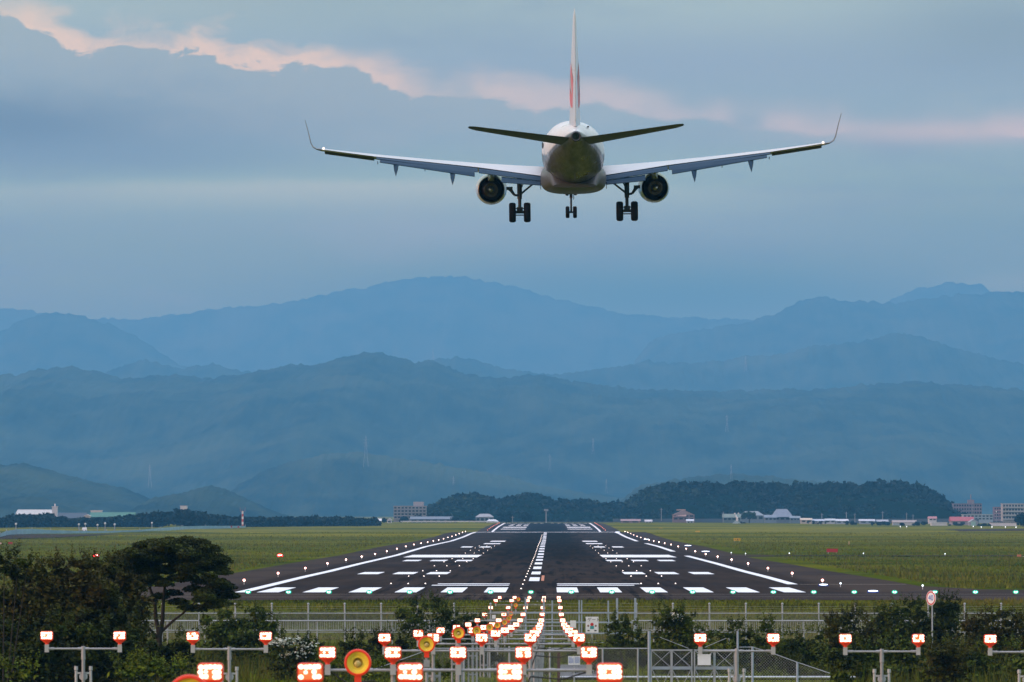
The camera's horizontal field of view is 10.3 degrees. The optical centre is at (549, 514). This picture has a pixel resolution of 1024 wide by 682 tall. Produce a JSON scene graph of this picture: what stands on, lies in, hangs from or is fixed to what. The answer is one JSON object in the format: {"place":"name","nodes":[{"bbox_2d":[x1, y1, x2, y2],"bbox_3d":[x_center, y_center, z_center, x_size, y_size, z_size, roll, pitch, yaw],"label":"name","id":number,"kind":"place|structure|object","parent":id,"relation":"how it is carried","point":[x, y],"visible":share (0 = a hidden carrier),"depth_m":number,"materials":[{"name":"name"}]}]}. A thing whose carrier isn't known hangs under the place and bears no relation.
{"place":"outdoors","nodes":[
{"label":"outdoors","id":0,"kind":"place"},
{"bbox_2d":[0,496,89,517],"bbox_3d":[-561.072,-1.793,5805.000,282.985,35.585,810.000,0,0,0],"label":"hill","id":1,"kind":"structure","parent":0,"point":[9,506],"depth_m":5713.90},
{"bbox_2d":[0,463,149,512],"bbox_3d":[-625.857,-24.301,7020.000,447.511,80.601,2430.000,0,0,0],"label":"hill","id":2,"kind":"structure","parent":0,"point":[22,479],"depth_m":6722.28,"materials":[{"name":"blue"}]},
{"bbox_2d":[125,485,293,517],"bbox_3d":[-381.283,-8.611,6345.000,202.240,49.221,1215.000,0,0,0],"label":"hill","id":3,"kind":"structure","parent":0,"point":[211,499],"depth_m":6109.15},
{"bbox_2d":[231,451,623,516],"bbox_3d":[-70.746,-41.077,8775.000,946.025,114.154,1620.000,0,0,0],"label":"hill","id":4,"kind":"structure","parent":0,"point":[333,484],"depth_m":8471.49,"materials":[{"name":"blue"}]},
{"bbox_2d":[0,275,999,374],"bbox_3d":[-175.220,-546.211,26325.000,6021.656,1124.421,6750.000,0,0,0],"label":"mountain","id":5,"kind":"structure","parent":0,"point":[421,319],"depth_m":25825.43,"materials":[{"name":"blue"}]},
{"bbox_2d":[0,352,1023,513],"bbox_3d":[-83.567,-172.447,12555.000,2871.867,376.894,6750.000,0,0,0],"label":"mountain","id":6,"kind":"structure","parent":0,"point":[954,442],"depth_m":10871.42,"materials":[{"name":"blue"}]},
{"bbox_2d":[0,291,1023,375],"bbox_3d":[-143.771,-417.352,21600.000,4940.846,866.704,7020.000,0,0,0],"label":"mountain","id":7,"kind":"structure","parent":0,"point":[990,324],"depth_m":21161.70,"materials":[{"name":"blue"}]},
{"bbox_2d":[0,517,1023,681],"bbox_3d":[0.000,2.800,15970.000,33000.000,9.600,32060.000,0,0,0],"label":"ground","id":8,"kind":"structure","parent":0,"point":[664,528],"depth_m":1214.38,"materials":[{"name":"green plant"}]},
{"bbox_2d":[0,538,39,681],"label":"tree","id":9,"kind":"object","parent":8,"relation":"on","point":[10,570],"visible":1,"depth_m":164.99,"materials":[{"name":"green plant"}]},
{"bbox_2d":[16,510,51,515],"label":"building","id":10,"kind":"structure","parent":8,"relation":"on","point":[32,512],"depth_m":3007.54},
{"bbox_2d":[0,534,112,538],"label":"taxiway","id":11,"kind":"structure","parent":8,"relation":"on","point":[37,536],"depth_m":1597.31,"materials":[{"name":"asphalt"}]},
{"bbox_2d":[0,544,139,681],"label":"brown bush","id":12,"kind":"object","parent":8,"relation":"on","point":[96,591],"visible":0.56,"depth_m":171.62,"materials":[{"name":"green plant"}]},
{"bbox_2d":[58,513,86,519],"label":"building","id":13,"kind":"structure","parent":8,"relation":"on","point":[73,515],"depth_m":2984.61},
{"bbox_2d":[0,599,157,681],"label":"thicket","id":14,"kind":"object","parent":8,"relation":"on","point":[89,635],"visible":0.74,"depth_m":167.67,"materials":[{"name":"green plant"}]},
{"bbox_2d":[40,631,125,681],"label":"lamp stand","id":15,"kind":"object","parent":8,"relation":"on","point":[46,637],"visible":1,"depth_m":116.99,"materials":[{"name":"grey"}]},
{"bbox_2d":[0,640,197,681],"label":"weedy shrub","id":16,"kind":"object","parent":8,"relation":"on","point":[143,667],"visible":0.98,"depth_m":149.84,"materials":[{"name":"green plant"}]},
{"bbox_2d":[90,512,135,517],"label":"building","id":17,"kind":"structure","parent":8,"relation":"on","point":[102,514],"depth_m":3026.06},
{"bbox_2d":[72,545,162,681],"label":"brown bush","id":18,"kind":"object","parent":8,"relation":"on","point":[128,583],"visible":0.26,"depth_m":177.82,"materials":[{"name":"green plant"}]},
{"bbox_2d":[0,525,245,536],"bbox_3d":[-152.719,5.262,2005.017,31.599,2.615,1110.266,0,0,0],"label":"screen fence","id":19,"kind":"object","parent":8,"relation":"on","point":[30,531],"visible":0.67,"depth_m":1949.07,"materials":[{"name":"metal"}]},
{"bbox_2d":[135,591,204,681],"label":"thicket","id":20,"kind":"object","parent":8,"relation":"on","point":[181,646],"visible":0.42,"depth_m":189.80,"materials":[{"name":"green plant"}]},
{"bbox_2d":[109,535,240,660],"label":"spreading tree","id":21,"kind":"object","parent":8,"relation":"on","point":[150,556],"visible":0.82,"depth_m":194.40,"materials":[{"name":"green plant"}]},
{"bbox_2d":[173,674,204,681],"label":"flasher lamp","id":22,"kind":"object","parent":8,"relation":"on","point":[188,678],"visible":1,"depth_m":55.75,"materials":[{"name":"red"}]},
{"bbox_2d":[0,508,381,527],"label":"woodland","id":23,"kind":"object","parent":8,"relation":"on","point":[186,517],"visible":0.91,"depth_m":2610.83,"materials":[{"name":"plant"}]},
{"bbox_2d":[187,632,271,681],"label":"lamp stand","id":24,"kind":"object","parent":8,"relation":"on","point":[193,638],"visible":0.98,"depth_m":116.98,"materials":[{"name":"grey"}]},
{"bbox_2d":[187,598,289,668],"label":"round bush","id":25,"kind":"object","parent":8,"relation":"on","point":[222,633],"visible":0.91,"depth_m":231.80,"materials":[{"name":"green plant"}]},
{"bbox_2d":[255,625,326,679],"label":"flowering bush","id":26,"kind":"object","parent":8,"relation":"on","point":[305,650],"visible":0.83,"depth_m":199.88,"materials":[{"name":"green plant"}]},
{"bbox_2d":[344,649,370,681],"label":"flasher lamp","id":27,"kind":"object","parent":8,"relation":"on","point":[357,663],"visible":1,"depth_m":85.77,"materials":[{"name":"red"}]},
{"bbox_2d":[337,623,417,668],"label":"dark bush","id":28,"kind":"object","parent":8,"relation":"on","point":[353,644],"visible":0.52,"depth_m":213.85,"materials":[{"name":"green plant"}]},
{"bbox_2d":[314,645,460,681],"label":"weedy shrub","id":29,"kind":"object","parent":8,"relation":"on","point":[373,675],"visible":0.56,"depth_m":164.98,"materials":[{"name":"green plant"}]},
{"bbox_2d":[198,663,622,681],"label":"approach light bar","id":30,"kind":"object","parent":8,"relation":"on","point":[410,672],"visible":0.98,"depth_m":56.93,"materials":[{"name":"grey"}]},
{"bbox_2d":[394,502,426,521],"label":"school","id":31,"kind":"object","parent":8,"relation":"on","point":[418,508],"visible":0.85,"depth_m":3349.91,"materials":[{"name":"grey"}]},
{"bbox_2d":[387,588,460,657],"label":"sparse bush","id":32,"kind":"object","parent":8,"relation":"on","point":[413,618],"visible":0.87,"depth_m":261.90,"materials":[{"name":"green plant"}]},
{"bbox_2d":[418,636,434,681],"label":"flasher lamp","id":33,"kind":"object","parent":8,"relation":"on","point":[426,645],"visible":1,"depth_m":115.78,"materials":[{"name":"red"}]},
{"bbox_2d":[410,516,452,522],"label":"building","id":34,"kind":"structure","parent":8,"relation":"on","point":[429,518],"depth_m":3150.88,"materials":[{"name":"grey"}]},
{"bbox_2d":[401,521,493,522],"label":"boundary fence","id":35,"kind":"object","parent":8,"relation":"on","point":[444,521],"visible":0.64,"depth_m":3059.90,"materials":[{"name":"grey"}]},
{"bbox_2d":[319,647,596,681],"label":"approach light bar","id":36,"kind":"object","parent":8,"relation":"on","point":[458,655],"visible":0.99,"depth_m":86.97,"materials":[{"name":"grey"}]},
{"bbox_2d":[452,627,464,681],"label":"flasher lamp","id":37,"kind":"object","parent":8,"relation":"on","point":[458,633],"visible":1,"depth_m":145.78,"materials":[{"name":"red"}]},
{"bbox_2d":[428,609,500,652],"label":"sparse bush","id":38,"kind":"object","parent":8,"relation":"on","point":[464,619],"visible":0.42,"depth_m":274.84,"materials":[{"name":"green plant"}]},
{"bbox_2d":[472,626,480,681],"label":"flasher lamp","id":39,"kind":"object","parent":8,"relation":"on","point":[476,630],"visible":0.88,"depth_m":175.78,"materials":[{"name":"red"}]},
{"bbox_2d":[378,633,584,681],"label":"approach light bar","id":40,"kind":"object","parent":8,"relation":"on","point":[384,639],"visible":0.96,"depth_m":116.98,"materials":[{"name":"grey"}]},
{"bbox_2d":[476,514,493,520],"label":"house","id":41,"kind":"structure","parent":8,"relation":"on","point":[481,517],"depth_m":3200.00,"materials":[{"name":"grey"}]},
{"bbox_2d":[486,624,492,677],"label":"flasher lamp","id":42,"kind":"object","parent":8,"relation":"on","point":[489,627],"visible":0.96,"depth_m":205.78,"materials":[{"name":"red"}]},
{"bbox_2d":[413,630,577,681],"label":"approach light bar","id":43,"kind":"object","parent":8,"relation":"on","point":[495,635],"visible":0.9,"depth_m":147.00,"materials":[{"name":"grey"}]},
{"bbox_2d":[436,627,572,681],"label":"approach light bar","id":44,"kind":"object","parent":8,"relation":"on","point":[440,631],"visible":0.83,"depth_m":177.00,"materials":[{"name":"grey"}]},
{"bbox_2d":[496,511,513,522],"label":"tree","id":45,"kind":"object","parent":8,"relation":"on","point":[506,519],"visible":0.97,"depth_m":3120.20,"materials":[{"name":"green plant"}]},
{"bbox_2d":[376,646,646,681],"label":"fence","id":46,"kind":"object","parent":8,"relation":"on","point":[602,658],"visible":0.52,"depth_m":170.00,"materials":[{"name":"metal"}]},
{"bbox_2d":[453,625,569,676],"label":"approach light bar","id":47,"kind":"object","parent":8,"relation":"on","point":[510,627],"visible":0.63,"depth_m":207.00,"materials":[{"name":"grey"}]},
{"bbox_2d":[465,622,566,666],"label":"approach light bar","id":48,"kind":"object","parent":8,"relation":"on","point":[468,625],"visible":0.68,"depth_m":236.95,"materials":[{"name":"grey"}]},
{"bbox_2d":[475,618,564,653],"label":"approach light bar","id":49,"kind":"object","parent":8,"relation":"on","point":[499,620],"visible":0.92,"depth_m":266.95,"materials":[{"name":"grey"}]},
{"bbox_2d":[482,613,563,642],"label":"approach light bar","id":50,"kind":"object","parent":8,"relation":"on","point":[523,615],"visible":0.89,"depth_m":296.96,"materials":[{"name":"grey"}]},
{"bbox_2d":[488,606,562,632],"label":"approach light bar","id":51,"kind":"object","parent":8,"relation":"on","point":[508,608],"visible":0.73,"depth_m":326.95,"materials":[{"name":"grey"}]},
{"bbox_2d":[518,512,534,522],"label":"tree","id":52,"kind":"object","parent":8,"relation":"on","point":[526,516],"visible":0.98,"depth_m":3119.05,"materials":[{"name":"green plant"}]},
{"bbox_2d":[494,599,561,614],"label":"approach light bar","id":53,"kind":"object","parent":8,"relation":"on","point":[511,601],"visible":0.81,"depth_m":356.95,"materials":[{"name":"grey"}]},
{"bbox_2d":[498,596,560,601],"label":"approach light bar","id":54,"kind":"object","parent":8,"relation":"on","point":[515,597],"visible":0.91,"depth_m":386.94,"materials":[{"name":"grey"}]},
{"bbox_2d":[59,635,1023,681],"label":"weeds","id":55,"kind":"object","parent":8,"relation":"on","point":[246,668],"visible":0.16,"depth_m":216.48,"materials":[{"name":"plant"}]},
{"bbox_2d":[63,603,1021,641],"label":"perimeter fence","id":56,"kind":"object","parent":8,"relation":"on","point":[490,613],"visible":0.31,"depth_m":311.95,"materials":[{"name":"metal"}]},
{"bbox_2d":[75,523,1023,599],"bbox_3d":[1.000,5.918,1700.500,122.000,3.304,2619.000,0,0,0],"label":"runway","id":57,"kind":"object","parent":8,"relation":"on","point":[567,558],"visible":0.98,"depth_m":565.09,"materials":[{"name":"asphalt"}]},
{"bbox_2d":[461,638,653,674],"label":"dark bush","id":58,"kind":"object","parent":8,"relation":"on","point":[501,658],"visible":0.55,"depth_m":213.94,"materials":[{"name":"green plant"}]},
{"bbox_2d":[568,656,579,681],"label":"notice board","id":59,"kind":"object","parent":8,"relation":"on","point":[573,660],"visible":0.91,"depth_m":187.99,"materials":[{"name":"white"}]},
{"bbox_2d":[148,620,1010,643],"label":"guard fence","id":60,"kind":"object","parent":8,"relation":"on","point":[316,626],"visible":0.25,"depth_m":303.94,"materials":[{"name":"metal"}]},
{"bbox_2d":[524,598,635,642],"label":"airfield gate","id":61,"kind":"structure","parent":8,"relation":"on","point":[608,613],"depth_m":307.95,"materials":[{"name":"metal"}]},
{"bbox_2d":[584,617,598,642],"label":"gate sign","id":62,"kind":"object","parent":8,"relation":"on","point":[591,625],"visible":1,"depth_m":306.49,"materials":[{"name":"white"}]},
{"bbox_2d":[594,607,649,666],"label":"leafy bush","id":63,"kind":"object","parent":8,"relation":"on","point":[611,640],"visible":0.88,"depth_m":237.88,"materials":[{"name":"green plant"}]},
{"bbox_2d":[443,653,867,681],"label":"trampled weeds","id":64,"kind":"object","parent":8,"relation":"on","point":[632,669],"visible":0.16,"depth_m":210.75,"materials":[{"name":"green plant"}]},
{"bbox_2d":[631,596,716,670],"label":"leafy bush","id":65,"kind":"object","parent":8,"relation":"on","point":[681,624],"visible":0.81,"depth_m":225.79,"materials":[{"name":"green plant"}]},
{"bbox_2d":[673,509,693,522],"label":"farmhouse","id":66,"kind":"object","parent":8,"relation":"on","point":[682,515],"visible":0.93,"depth_m":3150.00,"materials":[{"name":"grey"}]},
{"bbox_2d":[648,631,738,681],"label":"double gate","id":67,"kind":"structure","parent":8,"relation":"on","point":[713,667],"depth_m":169.88,"materials":[{"name":"metal"}]},
{"bbox_2d":[697,654,710,664],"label":"notice board","id":68,"kind":"object","parent":67,"relation":"attached to","point":[704,659],"visible":1,"depth_m":169.79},
{"bbox_2d":[642,636,758,673],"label":"dark bush","id":69,"kind":"object","parent":8,"relation":"on","point":[687,657],"visible":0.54,"depth_m":215.81,"materials":[{"name":"green plant"}]},
{"bbox_2d":[722,514,740,522],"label":"house","id":70,"kind":"structure","parent":8,"relation":"on","point":[729,518],"depth_m":3180.00,"materials":[{"name":"grey"}]},
{"bbox_2d":[694,633,779,681],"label":"lamp stand","id":71,"kind":"object","parent":8,"relation":"on","point":[700,639],"visible":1,"depth_m":116.98,"materials":[{"name":"grey"}]},
{"bbox_2d":[699,609,777,669],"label":"creeper bush","id":72,"kind":"object","parent":8,"relation":"on","point":[758,640],"visible":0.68,"depth_m":229.91,"materials":[{"name":"green plant"}]},
{"bbox_2d":[741,511,755,522],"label":"tree","id":73,"kind":"object","parent":8,"relation":"on","point":[749,514],"visible":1,"depth_m":3059.70,"materials":[{"name":"green plant"}]},
{"bbox_2d":[740,511,763,522],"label":"farmhouse","id":74,"kind":"object","parent":8,"relation":"on","point":[758,518],"visible":0.62,"depth_m":3200.00,"materials":[{"name":"grey"}]},
{"bbox_2d":[763,515,776,522],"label":"house","id":75,"kind":"structure","parent":8,"relation":"on","point":[770,518],"depth_m":3180.00,"materials":[{"name":"grey"}]},
{"bbox_2d":[772,509,791,522],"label":"temple","id":76,"kind":"structure","parent":8,"relation":"on","point":[783,515],"depth_m":3200.01,"materials":[{"name":"grey"}]},
{"bbox_2d":[739,647,829,681],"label":"fence","id":77,"kind":"object","parent":8,"relation":"on","point":[752,666],"visible":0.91,"depth_m":170.00,"materials":[{"name":"metal"}]},
{"bbox_2d":[742,643,828,675],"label":"dark bush","id":78,"kind":"object","parent":8,"relation":"on","point":[789,665],"visible":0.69,"depth_m":207.98,"materials":[{"name":"green plant"}]},
{"bbox_2d":[759,619,829,671],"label":"creeper bush","id":79,"kind":"object","parent":8,"relation":"on","point":[787,645],"visible":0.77,"depth_m":221.96,"materials":[{"name":"green plant"}]},
{"bbox_2d":[808,600,891,670],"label":"dense bush","id":80,"kind":"object","parent":8,"relation":"on","point":[836,622],"visible":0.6,"depth_m":223.75,"materials":[{"name":"green plant"}]},
{"bbox_2d":[839,634,924,681],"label":"lamp stand","id":81,"kind":"object","parent":8,"relation":"on","point":[845,640],"visible":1,"depth_m":116.98,"materials":[{"name":"grey"}]},
{"bbox_2d":[892,520,916,524],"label":"storehouse","id":82,"kind":"structure","parent":8,"relation":"on","point":[905,522],"depth_m":2900.00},
{"bbox_2d":[867,592,953,654],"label":"dense bush","id":83,"kind":"object","parent":8,"relation":"on","point":[887,621],"visible":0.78,"depth_m":251.82,"materials":[{"name":"green plant"}]},
{"bbox_2d":[811,629,1023,681],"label":"hedge mass","id":84,"kind":"object","parent":8,"relation":"on","point":[1016,661],"visible":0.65,"depth_m":195.62,"materials":[{"name":"green plant"}]},
{"bbox_2d":[926,591,935,642],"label":"speed limit sign","id":85,"kind":"object","parent":8,"relation":"on","point":[931,597],"visible":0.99,"depth_m":244.97,"materials":[{"name":"grey"}]},
{"bbox_2d":[901,587,968,654],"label":"dense bush","id":86,"kind":"object","parent":8,"relation":"on","point":[944,619],"visible":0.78,"depth_m":251.75,"materials":[{"name":"green plant"}]},
{"bbox_2d":[913,634,974,681],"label":"weedy shrub","id":87,"kind":"object","parent":8,"relation":"on","point":[958,664],"visible":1,"depth_m":177.79,"materials":[{"name":"green plant"}]},
{"bbox_2d":[949,517,973,524],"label":"warehouse","id":88,"kind":"structure","parent":8,"relation":"on","point":[961,520],"depth_m":2952.55,"materials":[{"name":"pink"}]},
{"bbox_2d":[952,494,981,513],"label":"apartment block","id":89,"kind":"structure","parent":8,"relation":"on","point":[967,507],"depth_m":3500.00,"materials":[{"name":"grey"}]},
{"bbox_2d":[961,514,992,522],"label":"office building","id":90,"kind":"structure","parent":8,"relation":"on","point":[985,518],"depth_m":3250.00,"materials":[{"name":"grey"}]},
{"bbox_2d":[937,601,1023,660],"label":"dense bush","id":91,"kind":"object","parent":8,"relation":"on","point":[971,627],"visible":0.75,"depth_m":235.74,"materials":[{"name":"green plant"}]},
{"bbox_2d":[946,529,1023,530],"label":"taxiway","id":92,"kind":"structure","parent":8,"relation":"on","point":[987,529],"depth_m":2318.19,"materials":[{"name":"asphalt"}]},
{"bbox_2d":[993,507,1000,520],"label":"apartment block","id":93,"kind":"structure","parent":8,"relation":"on","point":[997,509],"depth_m":3500.00,"materials":[{"name":"grey"}]},
{"bbox_2d":[989,522,1016,525],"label":"storehouse","id":94,"kind":"structure","parent":8,"relation":"on","point":[1003,523],"depth_m":2830.00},
{"bbox_2d":[984,634,1023,681],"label":"lamp stand","id":95,"kind":"object","parent":8,"relation":"on","point":[990,640],"visible":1,"depth_m":116.98,"materials":[{"name":"grey"}]},
{"bbox_2d":[1000,503,1023,521],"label":"apartment block","id":96,"kind":"structure","parent":8,"relation":"on","point":[1009,511],"depth_m":3419.91,"materials":[{"name":"grey"}]},
{"bbox_2d":[1014,512,1023,526],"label":"tree","id":97,"kind":"object","parent":8,"relation":"on","point":[1018,518],"visible":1,"depth_m":2748.28,"materials":[{"name":"green plant"}]},
{"bbox_2d":[0,0,1023,319],"label":"sky","id":98,"kind":"structure","parent":0,"point":[158,158],"materials":[{"name":"blue"}]},
{"bbox_2d":[1,597,1023,640],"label":"meadow grass","id":99,"kind":"structure","parent":0,"point":[571,603],"depth_m":364.93,"materials":[{"name":"plant"}]},
{"bbox_2d":[498,521,612,522],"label":"road","id":100,"kind":"structure","parent":0,"point":[559,522],"depth_m":3149.50,"materials":[{"name":"asphalt"}]},
{"bbox_2d":[105,333,1023,391],"bbox_3d":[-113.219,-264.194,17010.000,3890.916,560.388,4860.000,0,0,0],"label":"mountain","id":101,"kind":"structure","parent":0,"point":[896,358],"depth_m":16766.87,"materials":[{"name":"blue"}]},
{"bbox_2d":[305,8,841,221],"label":"airliner","id":102,"kind":"object","parent":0,"point":[573,153],"visible":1,"depth_m":279.75,"materials":[{"name":"paint"}]},
{"bbox_2d":[560,665,596,675],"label":"footpath","id":103,"kind":"structure","parent":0,"point":[570,667],"depth_m":229.06,"materials":[{"name":"concrete"}]},
{"bbox_2d":[392,485,1001,521],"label":"hill","id":104,"kind":"structure","parent":0,"point":[912,512],"depth_m":3464.26,"materials":[{"name":"plant"}]},
{"bbox_2d":[427,482,695,520],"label":"bamboo grove","id":105,"kind":"object","parent":104,"relation":"on","point":[440,506],"visible":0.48,"depth_m":3543.85,"materials":[{"name":"green plant"}]},
{"bbox_2d":[427,478,966,520],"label":"woodland","id":106,"kind":"object","parent":104,"relation":"on","point":[763,492],"visible":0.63,"depth_m":3537.18,"materials":[{"name":"plant"}]},
{"bbox_2d":[560,676,854,676],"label":"service road","id":107,"kind":"structure","parent":0,"point":[708,676],"depth_m":202.06,"materials":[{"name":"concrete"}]},
{"bbox_2d":[620,473,821,502],"bbox_3d":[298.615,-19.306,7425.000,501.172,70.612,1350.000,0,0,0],"label":"hill","id":108,"kind":"structure","parent":0,"point":[723,479],"depth_m":7376.22,"materials":[{"name":"plant"}]},
{"bbox_2d":[613,519,978,522],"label":"embankment","id":109,"kind":"structure","parent":0,"point":[721,520],"depth_m":3227.00,"materials":[{"name":"plant"}]},
{"bbox_2d":[778,555,1023,555],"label":"taxiway","id":110,"kind":"structure","parent":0,"point":[898,555],"depth_m":860.46,"materials":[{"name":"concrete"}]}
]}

